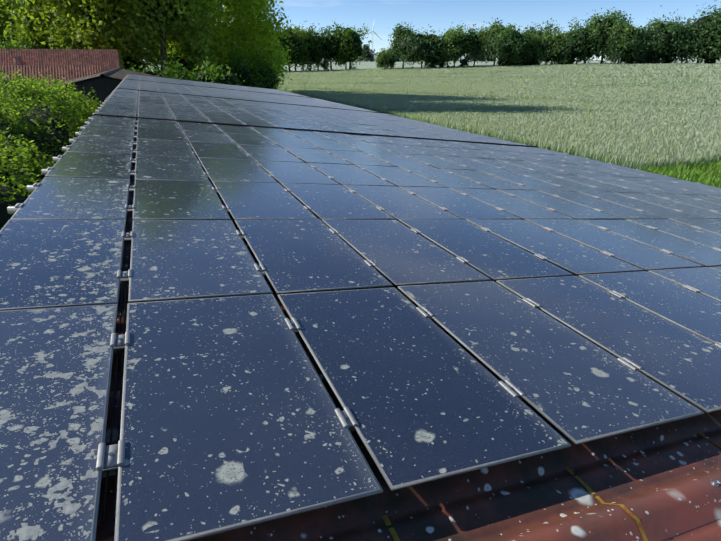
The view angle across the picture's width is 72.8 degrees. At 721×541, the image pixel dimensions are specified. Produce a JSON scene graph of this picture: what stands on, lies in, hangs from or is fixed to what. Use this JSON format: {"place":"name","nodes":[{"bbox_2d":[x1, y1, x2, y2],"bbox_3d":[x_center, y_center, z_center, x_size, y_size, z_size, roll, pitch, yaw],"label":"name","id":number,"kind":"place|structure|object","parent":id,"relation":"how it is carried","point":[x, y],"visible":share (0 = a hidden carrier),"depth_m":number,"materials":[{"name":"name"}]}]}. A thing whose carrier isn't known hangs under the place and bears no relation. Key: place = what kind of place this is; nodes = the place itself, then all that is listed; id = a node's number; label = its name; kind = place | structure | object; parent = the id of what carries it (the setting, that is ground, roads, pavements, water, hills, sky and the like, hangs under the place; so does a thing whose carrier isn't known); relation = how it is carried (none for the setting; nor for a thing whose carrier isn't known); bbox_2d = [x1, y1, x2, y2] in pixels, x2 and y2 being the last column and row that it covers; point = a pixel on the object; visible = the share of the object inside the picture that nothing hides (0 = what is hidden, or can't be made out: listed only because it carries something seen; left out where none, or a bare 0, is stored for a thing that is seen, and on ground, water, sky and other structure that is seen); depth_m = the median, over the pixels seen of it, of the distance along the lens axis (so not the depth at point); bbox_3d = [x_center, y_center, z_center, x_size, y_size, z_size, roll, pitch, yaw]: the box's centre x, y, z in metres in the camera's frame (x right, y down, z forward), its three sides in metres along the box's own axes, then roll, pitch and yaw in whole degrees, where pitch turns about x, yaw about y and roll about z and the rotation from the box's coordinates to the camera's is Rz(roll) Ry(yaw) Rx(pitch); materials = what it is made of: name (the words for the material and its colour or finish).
{"place":"outdoors","nodes":[
{"label":"outdoors","id":0,"kind":"place"},
{"bbox_2d":[0,49,121,71],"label":"roof","id":1,"kind":"structure","parent":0,"point":[107,59],"depth_m":58.85,"materials":[{"name":"tile"}]},
{"bbox_2d":[12,56,20,64],"bbox_3d":[-39.828,-24.141,56.896,0.800,1.450,0.800,-9,25,-20],"label":"chimney","id":2,"kind":"object","parent":1,"relation":"on","point":[17,60],"visible":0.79,"depth_m":56.56,"materials":[{"name":"brick"}]},
{"bbox_2d":[0,65,101,95],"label":"roof","id":3,"kind":"structure","parent":1,"relation":"attached to","point":[68,71],"depth_m":48.51,"materials":[{"name":"tile"}]},
{"bbox_2d":[5,0,720,60],"label":"sky","id":4,"kind":"structure","parent":0,"point":[440,15],"materials":[{"name":"blue"}]},
{"bbox_2d":[145,60,720,186],"bbox_3d":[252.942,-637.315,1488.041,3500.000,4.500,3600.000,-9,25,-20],"label":"field ground","id":5,"kind":"structure","parent":0,"point":[366,65],"depth_m":345.75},
{"bbox_2d":[0,0,26,48],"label":"tree","id":6,"kind":"object","parent":5,"relation":"on","point":[5,19],"visible":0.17,"depth_m":78.48,"materials":[{"name":"green plant"}]},
{"bbox_2d":[0,31,32,48],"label":"shrub","id":7,"kind":"object","parent":5,"relation":"on","point":[18,46],"visible":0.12,"depth_m":69.89,"materials":[{"name":"green plant"}]},
{"bbox_2d":[0,0,97,48],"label":"tree","id":8,"kind":"object","parent":5,"relation":"on","point":[16,29],"visible":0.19,"depth_m":73.08,"materials":[{"name":"green plant"}]},
{"bbox_2d":[0,66,101,229],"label":"bush","id":9,"kind":"object","parent":5,"relation":"on","point":[34,140],"visible":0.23,"depth_m":11.89,"materials":[{"name":"green plant"}]},
{"bbox_2d":[10,8,95,48],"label":"tree","id":10,"kind":"object","parent":5,"relation":"on","point":[30,24],"visible":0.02,"depth_m":75.00,"materials":[{"name":"green plant"}]},
{"bbox_2d":[53,37,83,48],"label":"shrub","id":11,"kind":"object","parent":5,"relation":"on","point":[65,45],"depth_m":71.41,"materials":[{"name":"green plant"}]},
{"bbox_2d":[0,69,163,113],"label":"roof","id":12,"kind":"structure","parent":5,"relation":"on","point":[104,87],"depth_m":26.00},
{"bbox_2d":[100,67,120,76],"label":"shed ridge caps","id":13,"kind":"object","parent":12,"relation":"on","point":[110,71],"visible":0.77,"depth_m":29.85,"materials":[{"name":"grey metal"}]},
{"bbox_2d":[0,0,169,68],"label":"tree","id":14,"kind":"object","parent":5,"relation":"on","point":[88,21],"visible":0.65,"depth_m":67.54,"materials":[{"name":"green plant"}]},
{"bbox_2d":[95,44,151,72],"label":"shrub","id":15,"kind":"object","parent":5,"relation":"on","point":[126,65],"visible":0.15,"depth_m":74.26,"materials":[{"name":"green plant"}]},
{"bbox_2d":[122,61,186,78],"bbox_3d":[-23.517,-20.225,56.833,8.157,7.523,9.613,-9,25,-20],"label":"shrub","id":16,"kind":"object","parent":5,"relation":"on","point":[147,72],"depth_m":55.77,"materials":[{"name":"green plant"}]},
{"bbox_2d":[103,0,224,77],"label":"tree","id":17,"kind":"object","parent":5,"relation":"on","point":[165,20],"visible":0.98,"depth_m":68.94,"materials":[{"name":"green plant"}]},
{"bbox_2d":[154,48,202,76],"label":"shrub","id":18,"kind":"object","parent":5,"relation":"on","point":[190,68],"visible":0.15,"depth_m":76.73,"materials":[{"name":"green plant"}]},
{"bbox_2d":[155,56,203,81],"bbox_3d":[-20.147,-19.620,53.894,8.549,7.398,7.395,21,31,40],"label":"shrub","id":19,"kind":"object","parent":5,"relation":"on","point":[192,76],"visible":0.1,"depth_m":52.82,"materials":[{"name":"green plant"}]},
{"bbox_2d":[193,56,243,85],"bbox_3d":[-16.489,-20.894,57.068,7.629,7.641,9.674,-9,25,-20],"label":"shrub","id":20,"kind":"object","parent":5,"relation":"on","point":[212,75],"visible":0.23,"depth_m":55.36,"materials":[{"name":"green plant"}]},
{"bbox_2d":[150,0,299,89],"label":"tree","id":21,"kind":"object","parent":5,"relation":"on","point":[246,24],"visible":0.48,"depth_m":83.54,"materials":[{"name":"green plant"}]},
{"bbox_2d":[206,46,271,87],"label":"shrub","id":22,"kind":"object","parent":5,"relation":"on","point":[239,69],"visible":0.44,"depth_m":77.68,"materials":[{"name":"green plant"}]},
{"bbox_2d":[246,53,280,89],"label":"shrub","id":23,"kind":"object","parent":5,"relation":"on","point":[270,73],"visible":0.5,"depth_m":85.34,"materials":[{"name":"green plant"}]},
{"bbox_2d":[246,22,291,86],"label":"tree","id":24,"kind":"object","parent":5,"relation":"on","point":[279,62],"visible":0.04,"depth_m":100.03,"materials":[{"name":"green plant"}]},
{"bbox_2d":[275,20,308,70],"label":"tree","id":25,"kind":"object","parent":5,"relation":"on","point":[292,39],"visible":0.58,"depth_m":260.70,"materials":[{"name":"green plant"}]},
{"bbox_2d":[280,27,313,70],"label":"tree","id":26,"kind":"object","parent":5,"relation":"on","point":[297,55],"visible":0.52,"depth_m":265.01,"materials":[{"name":"green plant"}]},
{"bbox_2d":[294,23,319,70],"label":"tree","id":27,"kind":"object","parent":5,"relation":"on","point":[312,43],"visible":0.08,"depth_m":270.16,"materials":[{"name":"green plant"}]},
{"bbox_2d":[299,23,324,69],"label":"tree","id":28,"kind":"object","parent":5,"relation":"on","point":[309,48],"visible":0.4,"depth_m":269.91,"materials":[{"name":"green plant"}]},
{"bbox_2d":[304,23,332,70],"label":"tree","id":29,"kind":"object","parent":5,"relation":"on","point":[317,57],"visible":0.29,"depth_m":272.80,"materials":[{"name":"green plant"}]},
{"bbox_2d":[318,59,329,70],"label":"field bush","id":30,"kind":"object","parent":5,"relation":"on","point":[324,64],"visible":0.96,"depth_m":253.96,"materials":[{"name":"green plant"}]},
{"bbox_2d":[314,20,343,69],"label":"tree","id":31,"kind":"object","parent":5,"relation":"on","point":[327,43],"visible":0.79,"depth_m":269.25,"materials":[{"name":"green plant"}]},
{"bbox_2d":[327,23,369,68],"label":"tree","id":32,"kind":"object","parent":5,"relation":"on","point":[355,44],"visible":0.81,"depth_m":268.65,"materials":[{"name":"green plant"}]},
{"bbox_2d":[333,28,364,69],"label":"tree","id":33,"kind":"object","parent":5,"relation":"on","point":[346,57],"visible":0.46,"depth_m":269.87,"materials":[{"name":"green plant"}]},
{"bbox_2d":[362,40,374,61],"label":"tree","id":34,"kind":"object","parent":5,"relation":"on","point":[366,46],"visible":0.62,"depth_m":552.12,"materials":[{"name":"green plant"}]},
{"bbox_2d":[362,50,376,61],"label":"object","id":35,"kind":"object","parent":5,"relation":"on","point":[373,56],"visible":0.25,"depth_m":583.98,"materials":[{"name":"green plant"}]},
{"bbox_2d":[365,19,381,48],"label":"wind turbine","id":36,"kind":"object","parent":5,"relation":"on","point":[372,35],"visible":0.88,"depth_m":1800.00,"materials":[{"name":"white metal"}]},
{"bbox_2d":[375,48,396,68],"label":"bush","id":37,"kind":"object","parent":5,"relation":"on","point":[384,59],"visible":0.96,"depth_m":250.16,"materials":[{"name":"green plant"}]},
{"bbox_2d":[387,22,415,68],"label":"tree","id":38,"kind":"object","parent":5,"relation":"on","point":[398,32],"visible":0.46,"depth_m":241.87,"materials":[{"name":"green plant"}]},
{"bbox_2d":[389,24,448,68],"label":"tree","id":39,"kind":"object","parent":5,"relation":"on","point":[418,47],"visible":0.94,"depth_m":231.36,"materials":[{"name":"green plant"}]},
{"bbox_2d":[424,58,446,68],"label":"field tree","id":40,"kind":"object","parent":5,"relation":"on","point":[439,63],"visible":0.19,"depth_m":242.15,"materials":[{"name":"green plant"}]},
{"bbox_2d":[436,25,465,66],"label":"tree","id":41,"kind":"object","parent":5,"relation":"on","point":[445,55],"visible":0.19,"depth_m":233.15,"materials":[{"name":"green plant"}]},
{"bbox_2d":[436,22,472,67],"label":"tree","id":42,"kind":"object","parent":5,"relation":"on","point":[457,46],"visible":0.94,"depth_m":227.36,"materials":[{"name":"green plant"}]},
{"bbox_2d":[459,58,471,66],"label":"field shrub","id":43,"kind":"object","parent":5,"relation":"on","point":[463,62],"visible":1,"depth_m":232.60,"materials":[{"name":"green plant"}]},
{"bbox_2d":[461,23,488,65],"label":"tree","id":44,"kind":"object","parent":5,"relation":"on","point":[475,51],"visible":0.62,"depth_m":228.48,"materials":[{"name":"green plant"}]},
{"bbox_2d":[473,18,514,65],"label":"tree","id":45,"kind":"object","parent":5,"relation":"on","point":[493,30],"visible":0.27,"depth_m":222.28,"materials":[{"name":"green plant"}]},
{"bbox_2d":[481,29,515,65],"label":"tree","id":46,"kind":"object","parent":5,"relation":"on","point":[498,52],"visible":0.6,"depth_m":219.28,"materials":[{"name":"green plant"}]},
{"bbox_2d":[276,63,720,187],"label":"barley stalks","id":47,"kind":"object","parent":5,"relation":"on","point":[665,118],"visible":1,"depth_m":73.84,"materials":[{"name":"green plant"}]},
{"bbox_2d":[500,55,511,66],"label":"field shrub","id":48,"kind":"object","parent":5,"relation":"on","point":[503,63],"visible":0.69,"depth_m":223.02,"materials":[{"name":"green plant"}]},
{"bbox_2d":[492,23,534,65],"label":"tree","id":49,"kind":"object","parent":5,"relation":"on","point":[517,43],"visible":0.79,"depth_m":215.69,"materials":[{"name":"green plant"}]},
{"bbox_2d":[514,53,533,65],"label":"field shrub","id":50,"kind":"object","parent":5,"relation":"on","point":[527,56],"visible":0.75,"depth_m":218.53,"materials":[{"name":"green plant"}]},
{"bbox_2d":[510,28,542,65],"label":"tree","id":51,"kind":"object","parent":5,"relation":"on","point":[530,47],"visible":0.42,"depth_m":220.25,"materials":[{"name":"green plant"}]},
{"bbox_2d":[527,55,541,64],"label":"field shrub","id":52,"kind":"object","parent":5,"relation":"on","point":[533,59],"visible":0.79,"depth_m":219.03,"materials":[{"name":"green plant"}]},
{"bbox_2d":[521,18,556,61],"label":"tree","id":53,"kind":"object","parent":5,"relation":"on","point":[538,31],"visible":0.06,"depth_m":234.32,"materials":[{"name":"green plant"}]},
{"bbox_2d":[533,24,562,63],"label":"tree","id":54,"kind":"object","parent":5,"relation":"on","point":[548,32],"visible":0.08,"depth_m":228.36,"materials":[{"name":"green plant"}]},
{"bbox_2d":[536,25,560,64],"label":"tree","id":55,"kind":"object","parent":5,"relation":"on","point":[545,38],"visible":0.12,"depth_m":218.00,"materials":[{"name":"green plant"}]},
{"bbox_2d":[535,27,575,64],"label":"tree","id":56,"kind":"object","parent":5,"relation":"on","point":[551,45],"visible":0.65,"depth_m":215.49,"materials":[{"name":"green plant"}]},
{"bbox_2d":[555,57,574,64],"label":"field shrub","id":57,"kind":"object","parent":5,"relation":"on","point":[566,61],"visible":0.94,"depth_m":213.26,"materials":[{"name":"green plant"}]},
{"bbox_2d":[556,17,582,63],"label":"tree","id":58,"kind":"object","parent":5,"relation":"on","point":[576,24],"visible":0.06,"depth_m":227.22,"materials":[{"name":"green plant"}]},
{"bbox_2d":[567,54,575,63],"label":"field shrub","id":59,"kind":"object","parent":5,"relation":"on","point":[568,56],"visible":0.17,"depth_m":216.61,"materials":[{"name":"green plant"}]},
{"bbox_2d":[558,19,597,63],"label":"tree","id":60,"kind":"object","parent":5,"relation":"on","point":[576,40],"visible":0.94,"depth_m":209.32,"materials":[{"name":"green plant"}]},
{"bbox_2d":[570,18,597,62],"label":"tree","id":61,"kind":"object","parent":5,"relation":"on","point":[590,26],"depth_m":226.93,"materials":[{"name":"green plant"}]},
{"bbox_2d":[578,7,633,63],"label":"tree","id":62,"kind":"object","parent":5,"relation":"on","point":[600,28],"visible":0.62,"depth_m":205.16,"materials":[{"name":"green plant"}]},
{"bbox_2d":[592,11,626,61],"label":"tree","id":63,"kind":"object","parent":5,"relation":"on","point":[609,17],"visible":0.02,"depth_m":217.91,"materials":[{"name":"green plant"}]},
{"bbox_2d":[597,16,643,63],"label":"tree","id":64,"kind":"object","parent":5,"relation":"on","point":[627,30],"visible":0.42,"depth_m":200.09,"materials":[{"name":"green plant"}]},
{"bbox_2d":[619,55,635,63],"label":"field shrub","id":65,"kind":"object","parent":5,"relation":"on","point":[630,61],"visible":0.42,"depth_m":204.40,"materials":[{"name":"green plant"}]},
{"bbox_2d":[605,22,652,63],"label":"tree","id":66,"kind":"object","parent":5,"relation":"on","point":[639,38],"visible":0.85,"depth_m":198.50,"materials":[{"name":"green plant"}]},
{"bbox_2d":[624,54,658,63],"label":"bush","id":67,"kind":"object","parent":5,"relation":"on","point":[637,61],"depth_m":210.69,"materials":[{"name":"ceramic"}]},
{"bbox_2d":[661,57,674,62],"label":"field shrub","id":68,"kind":"object","parent":5,"relation":"on","point":[669,61],"visible":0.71,"depth_m":204.60,"materials":[{"name":"green plant"}]},
{"bbox_2d":[642,18,700,62],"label":"tree","id":69,"kind":"object","parent":5,"relation":"on","point":[663,43],"visible":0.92,"depth_m":193.47,"materials":[{"name":"green plant"}]},
{"bbox_2d":[643,5,706,62],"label":"tree","id":70,"kind":"object","parent":5,"relation":"on","point":[661,24],"visible":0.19,"depth_m":196.74,"materials":[{"name":"green plant"}]},
{"bbox_2d":[678,3,720,63],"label":"tree","id":71,"kind":"object","parent":5,"relation":"on","point":[713,45],"visible":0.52,"depth_m":187.51,"materials":[{"name":"green plant"}]},
{"bbox_2d":[679,0,720,62],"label":"tree","id":72,"kind":"object","parent":5,"relation":"on","point":[701,22],"visible":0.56,"depth_m":188.43,"materials":[{"name":"green plant"}]},
{"bbox_2d":[698,52,715,63],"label":"field shrub","id":73,"kind":"object","parent":5,"relation":"on","point":[709,59],"visible":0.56,"depth_m":191.06,"materials":[{"name":"green plant"}]},
{"bbox_3d":[-2.637,-3.069,17.044,9.521,5.948,38.180,-9,25,-20],"label":"barn body","id":74,"kind":"object","parent":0,"visible":0},
{"bbox_2d":[70,115,720,540],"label":"red roof sheet","id":75,"kind":"object","parent":74,"relation":"on","point":[656,479],"depth_m":1.35,"materials":[{"name":"metal"}]},
{"bbox_2d":[7,75,705,477],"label":"mounting rails","id":76,"kind":"object","parent":75,"relation":"on","point":[123,281],"visible":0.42,"depth_m":8.24,"materials":[{"name":"metal"}]},
{"bbox_2d":[0,74,720,540],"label":"solar panels","id":77,"kind":"object","parent":76,"relation":"on","point":[230,418],"visible":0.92,"depth_m":2.17,"materials":[{"name":"blue glass"}]},
{"bbox_2d":[15,74,720,469],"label":"panel clamps","id":78,"kind":"object","parent":76,"relation":"attached to","point":[109,456],"visible":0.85,"depth_m":2.50,"materials":[{"name":"metal"}]},
{"bbox_2d":[102,102,720,540],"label":"cable","id":79,"kind":"object","parent":75,"relation":"on","point":[584,484],"visible":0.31,"depth_m":1.43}
]}

